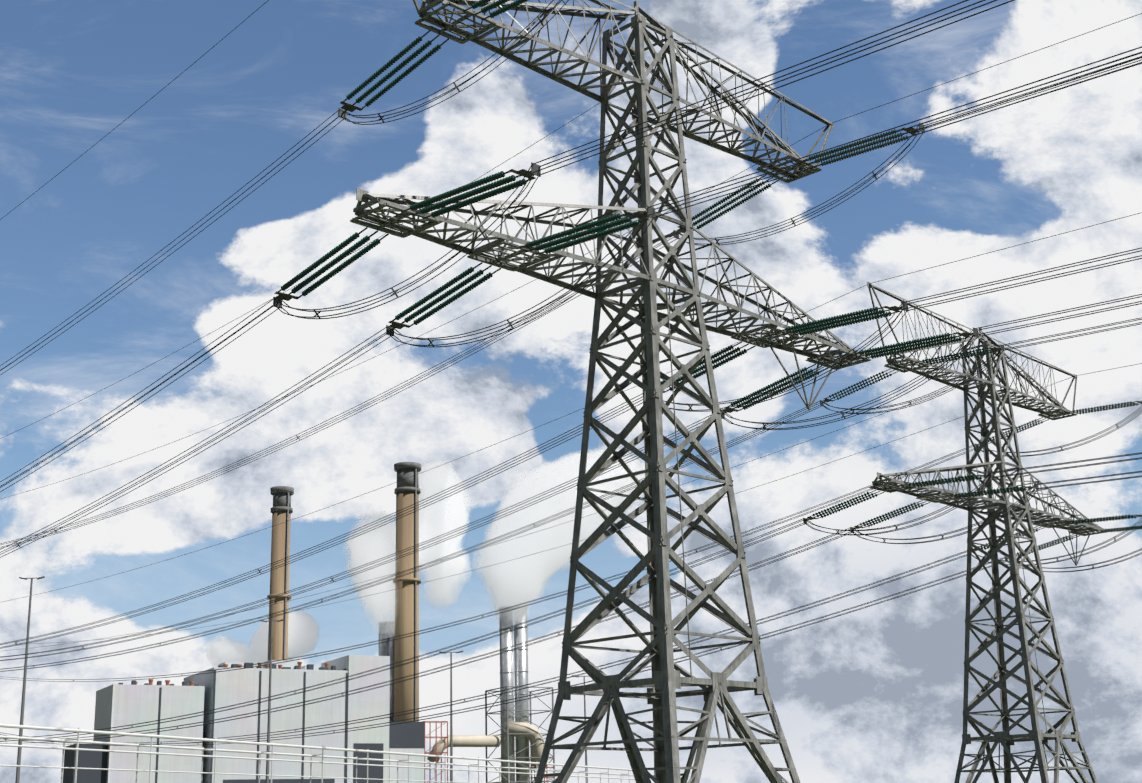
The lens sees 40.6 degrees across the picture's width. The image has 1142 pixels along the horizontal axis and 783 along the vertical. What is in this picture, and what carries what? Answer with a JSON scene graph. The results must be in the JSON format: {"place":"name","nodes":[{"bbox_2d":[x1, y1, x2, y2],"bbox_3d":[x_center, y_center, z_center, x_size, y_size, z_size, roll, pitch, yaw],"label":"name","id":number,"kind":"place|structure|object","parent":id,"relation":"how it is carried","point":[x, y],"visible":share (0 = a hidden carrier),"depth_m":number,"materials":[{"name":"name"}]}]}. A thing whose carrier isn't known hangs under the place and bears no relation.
{"place":"outdoors","nodes":[
{"label":"outdoors","id":0,"kind":"place"},
{"bbox_2d":[93,684,114,782],"bbox_3d":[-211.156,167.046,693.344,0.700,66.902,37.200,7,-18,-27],"label":"building side wall","id":1,"kind":"structure","parent":0,"point":[104,705],"depth_m":694.36,"materials":[{"name":"grey metal"}]},
{"bbox_2d":[270,486,293,512],"bbox_3d":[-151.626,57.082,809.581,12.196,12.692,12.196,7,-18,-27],"label":"chimney cap","id":2,"kind":"object","parent":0,"point":[279,493],"visible":0.81,"depth_m":805.60,"materials":[{"name":"grey metal"}]},
{"bbox_2d":[393,491,420,721],"bbox_3d":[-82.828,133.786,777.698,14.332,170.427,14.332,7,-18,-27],"label":"chimney shaft","id":3,"kind":"object","parent":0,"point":[404,690],"depth_m":779.24,"materials":[{"name":"beige concrete"}]},
{"bbox_2d":[394,462,420,493],"bbox_3d":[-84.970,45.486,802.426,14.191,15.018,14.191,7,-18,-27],"label":"chimney cap","id":4,"kind":"object","parent":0,"point":[404,470],"depth_m":797.70,"materials":[{"name":"grey metal"}]},
{"bbox_2d":[14,6,978,649],"bbox_3d":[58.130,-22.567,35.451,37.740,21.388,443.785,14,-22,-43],"label":"pylon fittings","id":5,"kind":"object","parent":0,"point":[346,106],"visible":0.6,"depth_m":85.86,"materials":[{"name":"grey metal"}]},
{"bbox_2d":[0,0,1141,782],"label":"sky","id":6,"kind":"structure","parent":0,"point":[875,693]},
{"bbox_2d":[5,344,1141,744],"bbox_3d":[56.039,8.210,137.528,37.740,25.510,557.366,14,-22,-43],"label":"pylon fittings","id":7,"kind":"object","parent":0,"point":[805,520],"visible":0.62,"depth_m":146.24,"materials":[{"name":"grey metal"}]},
{"bbox_2d":[350,0,870,782],"bbox_3d":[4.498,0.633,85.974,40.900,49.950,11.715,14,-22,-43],"label":"pylon","id":8,"kind":"object","parent":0,"point":[664,682],"visible":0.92,"depth_m":85.06,"materials":[{"name":"grey metal"}]},
{"bbox_2d":[281,0,960,409],"bbox_3d":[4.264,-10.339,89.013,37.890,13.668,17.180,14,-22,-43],"label":"pylon insulators","id":9,"kind":"object","parent":8,"relation":"hanging from","point":[573,234],"visible":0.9,"depth_m":83.73,"materials":[{"name":"green glass"}]},
{"bbox_2d":[867,282,1107,782],"bbox_3d":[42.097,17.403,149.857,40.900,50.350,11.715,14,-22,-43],"label":"pylon","id":10,"kind":"object","parent":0,"point":[1035,734],"visible":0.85,"depth_m":149.14,"materials":[{"name":"grey metal"}]},
{"bbox_2d":[813,348,1141,555],"bbox_3d":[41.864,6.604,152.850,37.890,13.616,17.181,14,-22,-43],"label":"pylon insulators","id":11,"kind":"object","parent":10,"relation":"hanging from","point":[996,491],"visible":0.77,"depth_m":147.25,"materials":[{"name":"green glass"}]},
{"label":"ground","id":12,"kind":"structure","parent":0,"visible":0},
{"bbox_2d":[63,663,424,782],"bbox_3d":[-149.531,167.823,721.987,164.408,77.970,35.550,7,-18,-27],"label":"power plant building","id":13,"kind":"structure","parent":12,"relation":"on","point":[407,735],"depth_m":714.30,"materials":[{"name":"grey metal"}]},
{"bbox_2d":[109,655,423,782],"bbox_3d":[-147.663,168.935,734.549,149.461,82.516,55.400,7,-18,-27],"label":"boiler houses","id":14,"kind":"structure","parent":12,"relation":"on","point":[134,704],"depth_m":711.31,"materials":[{"name":"white metal"}]},
{"bbox_2d":[136,662,328,685],"bbox_3d":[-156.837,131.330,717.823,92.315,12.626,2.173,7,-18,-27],"label":"roof vents","id":15,"kind":"object","parent":14,"relation":"on","point":[226,665],"visible":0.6,"depth_m":719.06,"materials":[{"name":"brown"}]},
{"bbox_2d":[267,510,290,660],"bbox_3d":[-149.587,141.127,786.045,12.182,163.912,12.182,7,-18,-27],"label":"chimney shaft","id":16,"kind":"object","parent":12,"relation":"on","point":[278,553],"visible":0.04,"depth_m":793.82,"materials":[{"name":"beige concrete"}]},
{"bbox_2d":[283,492,288,659],"bbox_3d":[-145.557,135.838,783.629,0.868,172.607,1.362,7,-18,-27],"label":"chimney ladder cage","id":17,"kind":"object","parent":12,"relation":"on","point":[286,575],"visible":0.56,"depth_m":794.89,"materials":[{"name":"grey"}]},
{"bbox_2d":[15,576,589,782],"bbox_3d":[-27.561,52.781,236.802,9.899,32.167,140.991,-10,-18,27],"label":"mast lights","id":18,"kind":"object","parent":12,"relation":"on","point":[17,780],"visible":0.92,"depth_m":206.23,"materials":[{"name":"grey metal"}]},
{"bbox_2d":[0,723,647,782],"bbox_3d":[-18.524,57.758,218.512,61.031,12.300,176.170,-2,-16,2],"label":"railings","id":19,"kind":"object","parent":12,"relation":"on","point":[151,736],"visible":0.92,"depth_m":174.08,"materials":[{"name":"white metal"}]},
{"bbox_2d":[415,468,416,721],"bbox_3d":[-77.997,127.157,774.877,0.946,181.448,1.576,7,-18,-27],"label":"chimney ladder cage","id":20,"kind":"object","parent":12,"relation":"on","point":[416,594],"depth_m":780.93,"materials":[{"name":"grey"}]},
{"bbox_2d":[378,605,529,782],"bbox_3d":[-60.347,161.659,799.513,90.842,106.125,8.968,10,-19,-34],"label":"exhaust stacks","id":21,"kind":"object","parent":12,"relation":"on","point":[509,669],"visible":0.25,"depth_m":818.42,"materials":[{"name":"metal"}]},
{"bbox_2d":[422,721,552,782],"bbox_3d":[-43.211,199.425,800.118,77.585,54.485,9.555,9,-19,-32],"label":"red scaffolds","id":22,"kind":"object","parent":12,"relation":"on","point":[436,752],"visible":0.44,"depth_m":786.65,"materials":[{"name":"brown"}]},
{"bbox_2d":[427,722,544,766],"bbox_3d":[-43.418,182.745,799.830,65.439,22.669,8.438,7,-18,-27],"label":"pipe","id":23,"kind":"object","parent":22,"relation":"attached to","point":[488,740],"visible":0.83,"depth_m":801.68,"materials":[{"name":"beige metal"}]},
{"bbox_2d":[485,686,554,782],"bbox_3d":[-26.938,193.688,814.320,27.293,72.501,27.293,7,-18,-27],"label":"steel support frame","id":24,"kind":"object","parent":12,"relation":"on","point":[508,733],"visible":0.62,"depth_m":810.34,"materials":[{"name":"grey metal"}]},
{"bbox_2d":[0,0,1141,660],"bbox_3d":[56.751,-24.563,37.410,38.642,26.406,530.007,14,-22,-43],"label":"pylon main conductors","id":25,"kind":"object","parent":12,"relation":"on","point":[574,294],"visible":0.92,"depth_m":89.58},
{"bbox_2d":[0,212,1141,745],"bbox_3d":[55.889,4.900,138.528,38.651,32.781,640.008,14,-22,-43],"label":"far pylon conductors","id":26,"kind":"object","parent":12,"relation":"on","point":[848,530],"visible":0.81,"depth_m":179.97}
]}

